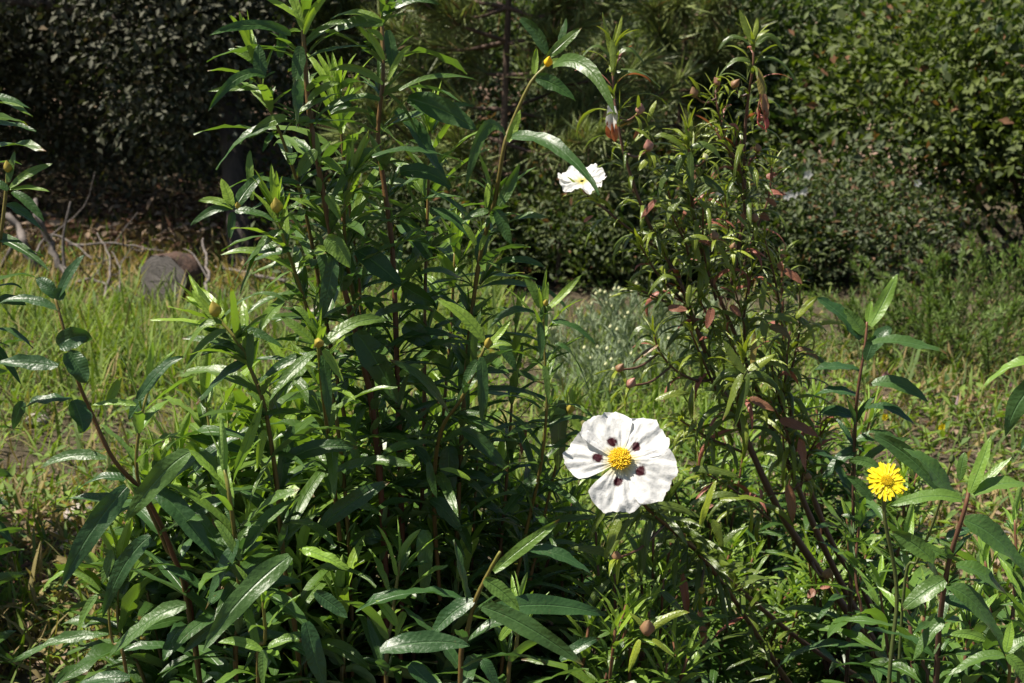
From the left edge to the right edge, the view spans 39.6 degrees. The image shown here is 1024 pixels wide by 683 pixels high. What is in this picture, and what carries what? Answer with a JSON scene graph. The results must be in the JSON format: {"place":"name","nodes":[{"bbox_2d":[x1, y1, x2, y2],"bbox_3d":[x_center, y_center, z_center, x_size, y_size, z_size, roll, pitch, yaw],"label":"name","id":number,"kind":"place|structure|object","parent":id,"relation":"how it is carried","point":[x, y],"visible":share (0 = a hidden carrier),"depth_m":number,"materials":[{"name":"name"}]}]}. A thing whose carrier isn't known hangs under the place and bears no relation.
{"place":"outdoors","nodes":[
{"label":"outdoors","id":0,"kind":"place"},
{"bbox_2d":[26,641,61,657],"bbox_3d":[-0.641,0.424,1.949,0.046,0.026,0.041,4,13,20],"label":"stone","id":1,"kind":"object","parent":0,"point":[41,653],"visible":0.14,"depth_m":1.94,"materials":[{"name":"grey stone"}]},
{"bbox_2d":[0,0,1023,682],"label":"ground","id":2,"kind":"structure","parent":0,"point":[22,450],"depth_m":4.09,"materials":[{"name":"soil"}]},
{"bbox_2d":[0,213,42,278],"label":"dead branch","id":3,"kind":"object","parent":2,"relation":"on","point":[16,224],"visible":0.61,"depth_m":5.10,"materials":[{"name":"grey wood"}]},
{"bbox_2d":[0,93,51,678],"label":"rockrose","id":4,"kind":"object","parent":2,"relation":"on","point":[28,202],"visible":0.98,"depth_m":1.21,"materials":[{"name":"green plant"}]},
{"bbox_2d":[25,412,49,425],"bbox_3d":[-1.097,0.184,3.288,0.049,0.035,0.050,10,16,40],"label":"stone","id":5,"kind":"object","parent":2,"relation":"on","point":[40,420],"visible":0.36,"depth_m":3.28,"materials":[{"name":"grey stone"}]},
{"bbox_2d":[31,198,80,292],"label":"dead branch","id":6,"kind":"object","parent":2,"relation":"on","point":[49,240],"visible":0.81,"depth_m":5.01,"materials":[{"name":"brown wood"}]},
{"bbox_2d":[0,24,124,163],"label":"wild shrub","id":7,"kind":"object","parent":2,"relation":"on","point":[11,148],"visible":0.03,"depth_m":7.97,"materials":[{"name":"green plant"}]},
{"bbox_2d":[22,173,114,274],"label":"dead branch","id":8,"kind":"object","parent":2,"relation":"on","point":[60,236],"visible":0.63,"depth_m":5.34,"materials":[{"name":"brown wood"}]},
{"bbox_2d":[68,212,163,251],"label":"dead branch","id":9,"kind":"object","parent":8,"relation":"on","point":[115,242],"visible":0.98,"depth_m":5.35,"materials":[{"name":"brown wood"}]},
{"bbox_2d":[63,503,92,521],"bbox_3d":[-0.774,0.311,2.539,0.053,0.037,0.054,10,15,38],"label":"stone","id":10,"kind":"object","parent":2,"relation":"on","point":[67,511],"visible":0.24,"depth_m":2.53,"materials":[{"name":"grey stone"}]},
{"bbox_2d":[66,242,120,301],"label":"dead branch","id":11,"kind":"object","parent":2,"relation":"on","point":[98,281],"visible":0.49,"depth_m":4.93,"materials":[{"name":"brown wood"}]},
{"bbox_2d":[83,233,119,298],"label":"dead branch","id":12,"kind":"object","parent":2,"relation":"on","point":[110,275],"visible":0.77,"depth_m":5.03,"materials":[{"name":"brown wood"}]},
{"bbox_2d":[111,244,138,290],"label":"dead branch","id":13,"kind":"object","parent":2,"relation":"on","point":[121,261],"visible":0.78,"depth_m":4.99,"materials":[{"name":"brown wood"}]},
{"bbox_2d":[140,251,206,305],"bbox_3d":[-1.117,-0.199,4.687,0.186,0.190,0.134,4,13,20],"label":"log","id":14,"kind":"object","parent":2,"relation":"on","point":[160,264],"visible":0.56,"depth_m":4.63,"materials":[{"name":"wood"}]},
{"bbox_2d":[0,254,348,682],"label":"rockrose","id":15,"kind":"object","parent":2,"relation":"on","point":[261,582],"visible":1,"depth_m":1.12,"materials":[{"name":"green plant"}]},
{"bbox_2d":[26,1,343,151],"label":"wild shrub","id":16,"kind":"object","parent":2,"relation":"on","point":[263,109],"visible":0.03,"depth_m":8.11,"materials":[{"name":"green plant"}]},
{"bbox_2d":[0,0,373,269],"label":"evergreen oak","id":17,"kind":"object","parent":2,"relation":"on","point":[188,45],"visible":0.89,"depth_m":5.59,"materials":[{"name":"green plant"}]},
{"bbox_2d":[183,238,210,290],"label":"dead branch","id":18,"kind":"object","parent":2,"relation":"on","point":[208,275],"visible":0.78,"depth_m":4.70,"materials":[{"name":"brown wood"}]},
{"bbox_2d":[215,266,311,292],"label":"dead branch","id":19,"kind":"object","parent":2,"relation":"on","point":[268,277],"visible":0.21,"depth_m":4.92,"materials":[{"name":"brown wood"}]},
{"bbox_2d":[42,0,635,682],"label":"rockrose","id":20,"kind":"object","parent":2,"relation":"on","point":[344,476],"visible":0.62,"depth_m":1.28,"materials":[{"name":"green plant"}]},
{"bbox_2d":[247,0,466,144],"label":"wild shrub","id":21,"kind":"object","parent":2,"relation":"on","point":[363,60],"visible":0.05,"depth_m":8.46,"materials":[{"name":"green plant"}]},
{"bbox_2d":[192,52,560,243],"bbox_3d":[-0.485,-0.720,5.882,1.549,0.955,1.406,0,12,0],"label":"wild shrub","id":22,"kind":"object","parent":2,"relation":"on","point":[309,181],"visible":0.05,"depth_m":5.77,"materials":[{"name":"green plant"}]},
{"bbox_2d":[271,0,489,131],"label":"young pine","id":23,"kind":"object","parent":2,"relation":"on","point":[322,16],"visible":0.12,"depth_m":6.09,"materials":[{"name":"green plant"}]},
{"bbox_2d":[215,123,551,293],"bbox_3d":[-0.437,-0.426,5.036,1.225,0.685,0.879,0,12,0],"label":"wild shrub","id":24,"kind":"object","parent":2,"relation":"on","point":[405,198],"visible":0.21,"depth_m":4.88,"materials":[{"name":"green plant"}]},
{"bbox_2d":[277,515,605,682],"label":"rockrose","id":25,"kind":"object","parent":2,"relation":"on","point":[513,611],"visible":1,"depth_m":1.10,"materials":[{"name":"green plant"}]},
{"bbox_2d":[358,17,615,682],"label":"rockrose","id":26,"kind":"object","parent":2,"relation":"on","point":[449,477],"visible":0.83,"depth_m":1.29,"materials":[{"name":"green plant"}]},
{"bbox_2d":[345,0,632,123],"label":"wild shrub","id":27,"kind":"object","parent":2,"relation":"on","point":[493,29],"visible":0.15,"depth_m":8.85,"materials":[{"name":"green plant"}]},
{"bbox_2d":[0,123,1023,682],"bbox_3d":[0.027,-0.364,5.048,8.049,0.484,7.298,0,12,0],"label":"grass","id":28,"kind":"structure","parent":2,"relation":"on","point":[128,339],"depth_m":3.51,"materials":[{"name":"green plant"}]},
{"bbox_2d":[0,191,1023,681],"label":"dry grass","id":29,"kind":"structure","parent":2,"relation":"on","point":[134,271],"depth_m":3.56,"materials":[{"name":"green plant"}]},
{"bbox_2d":[0,284,1023,682],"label":"ground cover","id":30,"kind":"object","parent":2,"relation":"on","point":[68,492],"visible":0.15,"depth_m":2.83,"materials":[{"name":"green plant"}]},
{"bbox_2d":[0,164,1023,682],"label":"leaf litter","id":31,"kind":"object","parent":2,"relation":"on","point":[140,210],"visible":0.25,"depth_m":5.89,"materials":[{"name":"brown plant"}]},
{"bbox_2d":[317,0,709,257],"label":"young pine","id":32,"kind":"object","parent":2,"relation":"on","point":[447,22],"visible":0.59,"depth_m":5.01,"materials":[{"name":"green plant"}]},
{"bbox_2d":[465,472,630,682],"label":"rockrose","id":33,"kind":"object","parent":2,"relation":"on","point":[574,490],"visible":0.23,"depth_m":1.46,"materials":[{"name":"green plant"}]},
{"bbox_2d":[386,141,711,298],"bbox_3d":[0.158,-0.398,5.011,1.262,0.626,0.919,0,12,0],"label":"wild shrub","id":34,"kind":"object","parent":2,"relation":"on","point":[547,252],"visible":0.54,"depth_m":4.88,"materials":[{"name":"green plant"}]},
{"bbox_2d":[472,0,645,65],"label":"wild shrub","id":35,"kind":"object","parent":2,"relation":"on","point":[543,13],"visible":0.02,"depth_m":9.87,"materials":[{"name":"green plant"}]},
{"bbox_2d":[529,297,619,373],"bbox_3d":[0.166,-0.014,3.699,0.239,0.204,0.236,-8,15,-34],"label":"everlasting","id":36,"kind":"object","parent":2,"relation":"on","point":[553,332],"visible":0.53,"depth_m":3.70,"materials":[{"name":"green plant"}]},
{"bbox_2d":[456,38,716,217],"bbox_3d":[0.326,-0.912,6.472,1.550,1.020,1.349,4,13,18],"label":"wild shrub","id":37,"kind":"object","parent":2,"relation":"on","point":[533,93],"visible":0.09,"depth_m":6.30,"materials":[{"name":"green plant"}]},
{"bbox_2d":[538,342,644,408],"bbox_3d":[0.196,0.072,3.347,0.246,0.155,0.209,8,14,32],"label":"everlasting","id":38,"kind":"object","parent":2,"relation":"on","point":[593,365],"visible":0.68,"depth_m":3.33,"materials":[{"name":"green plant"}]},
{"bbox_2d":[521,567,679,682],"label":"rockrose","id":39,"kind":"object","parent":2,"relation":"on","point":[605,665],"visible":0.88,"depth_m":1.27,"materials":[{"name":"green plant"}]},
{"bbox_2d":[574,281,642,362],"bbox_3d":[0.259,-0.046,3.747,0.182,0.232,0.202,4,13,19],"label":"everlasting","id":40,"kind":"object","parent":2,"relation":"on","point":[594,314],"visible":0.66,"depth_m":3.70,"materials":[{"name":"green plant"}]},
{"bbox_2d":[552,243,686,294],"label":"heather","id":41,"kind":"object","parent":2,"relation":"on","point":[594,257],"visible":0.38,"depth_m":4.84,"materials":[{"name":"green plant"}]},
{"bbox_2d":[590,285,676,363],"bbox_3d":[0.321,-0.042,3.729,0.223,0.211,0.184,-3,12,-14],"label":"everlasting","id":42,"kind":"object","parent":2,"relation":"on","point":[607,304],"visible":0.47,"depth_m":3.71,"materials":[{"name":"green plant"}]},
{"bbox_2d":[541,491,729,682],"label":"rockrose","id":43,"kind":"object","parent":2,"relation":"on","point":[598,562],"visible":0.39,"depth_m":1.41,"materials":[{"name":"green plant"}]},
{"bbox_2d":[605,319,694,393],"bbox_3d":[0.340,0.035,3.486,0.238,0.180,0.220,0,12,0],"label":"everlasting","id":44,"kind":"object","parent":2,"relation":"on","point":[619,343],"visible":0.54,"depth_m":3.47,"materials":[{"name":"green plant"}]},
{"bbox_2d":[523,10,781,157],"bbox_3d":[0.890,-1.389,8.179,1.647,1.225,1.745,0,12,0],"label":"wild shrub","id":45,"kind":"object","parent":2,"relation":"on","point":[625,43],"depth_m":8.15,"materials":[{"name":"green plant"}]},
{"bbox_2d":[580,1,749,44],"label":"wild shrub","id":46,"kind":"object","parent":2,"relation":"on","point":[635,17],"visible":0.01,"depth_m":9.74,"materials":[{"name":"green plant"}]},
{"bbox_2d":[593,575,746,682],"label":"rockrose","id":47,"kind":"object","parent":2,"relation":"on","point":[685,672],"visible":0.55,"depth_m":1.30,"materials":[{"name":"green plant"}]},
{"bbox_2d":[574,0,777,222],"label":"young pine","id":48,"kind":"object","parent":2,"relation":"on","point":[671,21],"visible":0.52,"depth_m":5.67,"materials":[{"name":"green plant"}]},
{"bbox_2d":[626,281,726,361],"bbox_3d":[0.432,-0.052,3.716,0.165,0.225,0.246,-9,15,-38],"label":"everlasting","id":49,"kind":"object","parent":2,"relation":"on","point":[665,315],"visible":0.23,"depth_m":3.70,"materials":[{"name":"green plant"}]},
{"bbox_2d":[630,394,775,636],"bbox_3d":[0.259,0.275,1.991,0.248,0.395,0.170,0,12,0],"label":"rockrose","id":50,"kind":"object","parent":2,"relation":"on","point":[708,461],"visible":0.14,"depth_m":1.99,"materials":[{"name":"green plant"}]},
{"bbox_2d":[533,128,877,297],"bbox_3d":[0.705,-0.386,4.985,1.094,0.695,1.012,5,13,22],"label":"wild shrub","id":51,"kind":"object","parent":2,"relation":"on","point":[795,228],"visible":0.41,"depth_m":4.81,"materials":[{"name":"green plant"}]},
{"bbox_2d":[634,523,788,682],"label":"rockrose","id":52,"kind":"object","parent":2,"relation":"on","point":[716,669],"visible":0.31,"depth_m":1.71,"materials":[{"name":"green plant"}]},
{"bbox_2d":[520,10,907,682],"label":"rockrose","id":53,"kind":"object","parent":2,"relation":"on","point":[638,458],"visible":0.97,"depth_m":1.53,"materials":[{"name":"green plant"}]},
{"bbox_2d":[674,298,759,372],"bbox_3d":[0.502,-0.024,3.630,0.203,0.201,0.235,-10,16,-40],"label":"everlasting","id":54,"kind":"object","parent":2,"relation":"on","point":[731,318],"visible":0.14,"depth_m":3.62,"materials":[{"name":"green plant"}]},
{"bbox_2d":[683,418,839,626],"bbox_3d":[0.345,0.280,2.102,0.265,0.348,0.188,5,13,24],"label":"rockrose","id":55,"kind":"object","parent":2,"relation":"on","point":[771,540],"visible":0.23,"depth_m":2.08,"materials":[{"name":"green plant"}]},
{"bbox_2d":[717,570,843,682],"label":"rockrose","id":56,"kind":"object","parent":2,"relation":"on","point":[775,631],"visible":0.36,"depth_m":1.82,"materials":[{"name":"green plant"}]},
{"bbox_2d":[607,0,961,214],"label":"wild shrub","id":57,"kind":"object","parent":2,"relation":"on","point":[783,11],"visible":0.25,"depth_m":5.97,"materials":[{"name":"green plant"}]},
{"bbox_2d":[737,42,889,165],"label":"wild shrub","id":58,"kind":"object","parent":2,"relation":"on","point":[851,137],"depth_m":8.35,"materials":[{"name":"green plant"}]},
{"bbox_2d":[733,373,894,666],"bbox_3d":[0.424,0.262,1.950,0.247,0.435,0.195,0,12,0],"label":"rockrose","id":59,"kind":"object","parent":2,"relation":"on","point":[831,489],"visible":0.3,"depth_m":1.93,"materials":[{"name":"green plant"}]},
{"bbox_2d":[770,526,900,682],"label":"rockrose","id":60,"kind":"object","parent":2,"relation":"on","point":[838,653],"visible":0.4,"depth_m":1.83,"materials":[{"name":"green plant"}]},
{"bbox_2d":[678,123,1001,294],"bbox_3d":[1.196,-0.392,4.965,1.083,0.748,1.011,-5,13,-22],"label":"wild shrub","id":61,"kind":"object","parent":2,"relation":"on","point":[877,236],"visible":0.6,"depth_m":4.87,"materials":[{"name":"green plant"}]},
{"bbox_2d":[767,261,935,341],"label":"heather","id":62,"kind":"object","parent":2,"relation":"on","point":[865,279],"visible":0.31,"depth_m":4.00,"materials":[{"name":"green plant"}]},
{"bbox_2d":[781,274,945,682],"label":"rockrose","id":63,"kind":"object","parent":2,"relation":"on","point":[856,327],"visible":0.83,"depth_m":1.52,"materials":[{"name":"green plant"}]},
{"bbox_2d":[709,0,1023,282],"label":"wild shrub","id":64,"kind":"object","parent":2,"relation":"on","point":[944,112],"visible":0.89,"depth_m":5.17,"materials":[{"name":"green plant"}]},
{"bbox_2d":[787,279,965,362],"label":"heather","id":65,"kind":"object","parent":2,"relation":"on","point":[850,304],"visible":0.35,"depth_m":3.79,"materials":[{"name":"green plant"}]},
{"bbox_2d":[801,449,958,682],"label":"rockrose","id":66,"kind":"object","parent":2,"relation":"on","point":[888,586],"visible":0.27,"depth_m":1.88,"materials":[{"name":"green plant"}]},
{"bbox_2d":[882,413,888,426],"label":"yellow wildflower","id":67,"kind":"object","parent":2,"relation":"on","point":[884,416],"visible":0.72,"depth_m":3.19,"materials":[{"name":"yellow plant"}]},
{"bbox_2d":[866,462,906,682],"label":"yellow flower","id":68,"kind":"object","parent":2,"relation":"on","point":[879,476],"visible":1,"depth_m":1.30,"materials":[{"name":"yellow plant"}]},
{"bbox_2d":[776,432,1023,682],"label":"rockrose","id":69,"kind":"object","parent":2,"relation":"on","point":[925,586],"visible":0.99,"depth_m":1.30,"materials":[{"name":"green plant"}]},
{"bbox_2d":[798,0,1003,75],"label":"wild shrub","id":70,"kind":"object","parent":2,"relation":"on","point":[930,19],"visible":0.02,"depth_m":10.28,"materials":[{"name":"green plant"}]},
{"bbox_2d":[802,254,1013,340],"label":"heather","id":71,"kind":"object","parent":2,"relation":"on","point":[832,298],"visible":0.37,"depth_m":3.95,"materials":[{"name":"green plant"}]},
{"bbox_2d":[824,274,1023,374],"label":"heather","id":72,"kind":"object","parent":2,"relation":"on","point":[929,326],"visible":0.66,"depth_m":3.66,"materials":[{"name":"green plant"}]},
{"bbox_2d":[897,454,954,682],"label":"flower stalk","id":73,"kind":"object","parent":2,"relation":"on","point":[951,459],"visible":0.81,"depth_m":1.35,"materials":[{"name":"green plant"}]},
{"bbox_2d":[853,238,1023,341],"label":"heather","id":74,"kind":"object","parent":2,"relation":"on","point":[972,271],"visible":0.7,"depth_m":3.98,"materials":[{"name":"green plant"}]},
{"bbox_2d":[860,4,1021,198],"bbox_3d":[2.717,-1.285,8.007,1.677,1.214,1.499,0,12,0],"label":"wild shrub","id":75,"kind":"object","parent":2,"relation":"on","point":[1001,160],"visible":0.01,"depth_m":8.01,"materials":[{"name":"green plant"}]},
{"bbox_2d":[938,423,944,430],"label":"yellow wildflower","id":76,"kind":"object","parent":2,"relation":"on","point":[941,426],"visible":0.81,"depth_m":3.11,"materials":[{"name":"yellow plant"}]},
{"bbox_2d":[890,286,1023,385],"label":"heather","id":77,"kind":"object","parent":2,"relation":"on","point":[1013,310],"visible":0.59,"depth_m":3.66,"materials":[{"name":"green plant"}]},
{"bbox_2d":[899,0,1023,53],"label":"wild shrub","id":78,"kind":"object","parent":2,"relation":"on","point":[998,9],"visible":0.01,"depth_m":10.33,"materials":[{"name":"green plant"}]},
{"bbox_2d":[902,228,1023,339],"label":"heather","id":79,"kind":"object","parent":2,"relation":"on","point":[994,265],"visible":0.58,"depth_m":4.08,"materials":[{"name":"green plant"}]},
{"bbox_2d":[911,578,1018,682],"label":"rockrose","id":80,"kind":"object","parent":2,"relation":"on","point":[995,664],"visible":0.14,"depth_m":1.53,"materials":[{"name":"green plant"}]},
{"bbox_2d":[977,225,1023,320],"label":"heather","id":81,"kind":"object","parent":2,"relation":"on","point":[1001,249],"visible":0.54,"depth_m":4.35,"materials":[{"name":"green plant"}]},
{"bbox_2d":[984,356,1023,448],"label":"rockrose","id":82,"kind":"object","parent":2,"relation":"on","point":[1014,412],"visible":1,"depth_m":1.32,"materials":[{"name":"green plant"}]}
]}

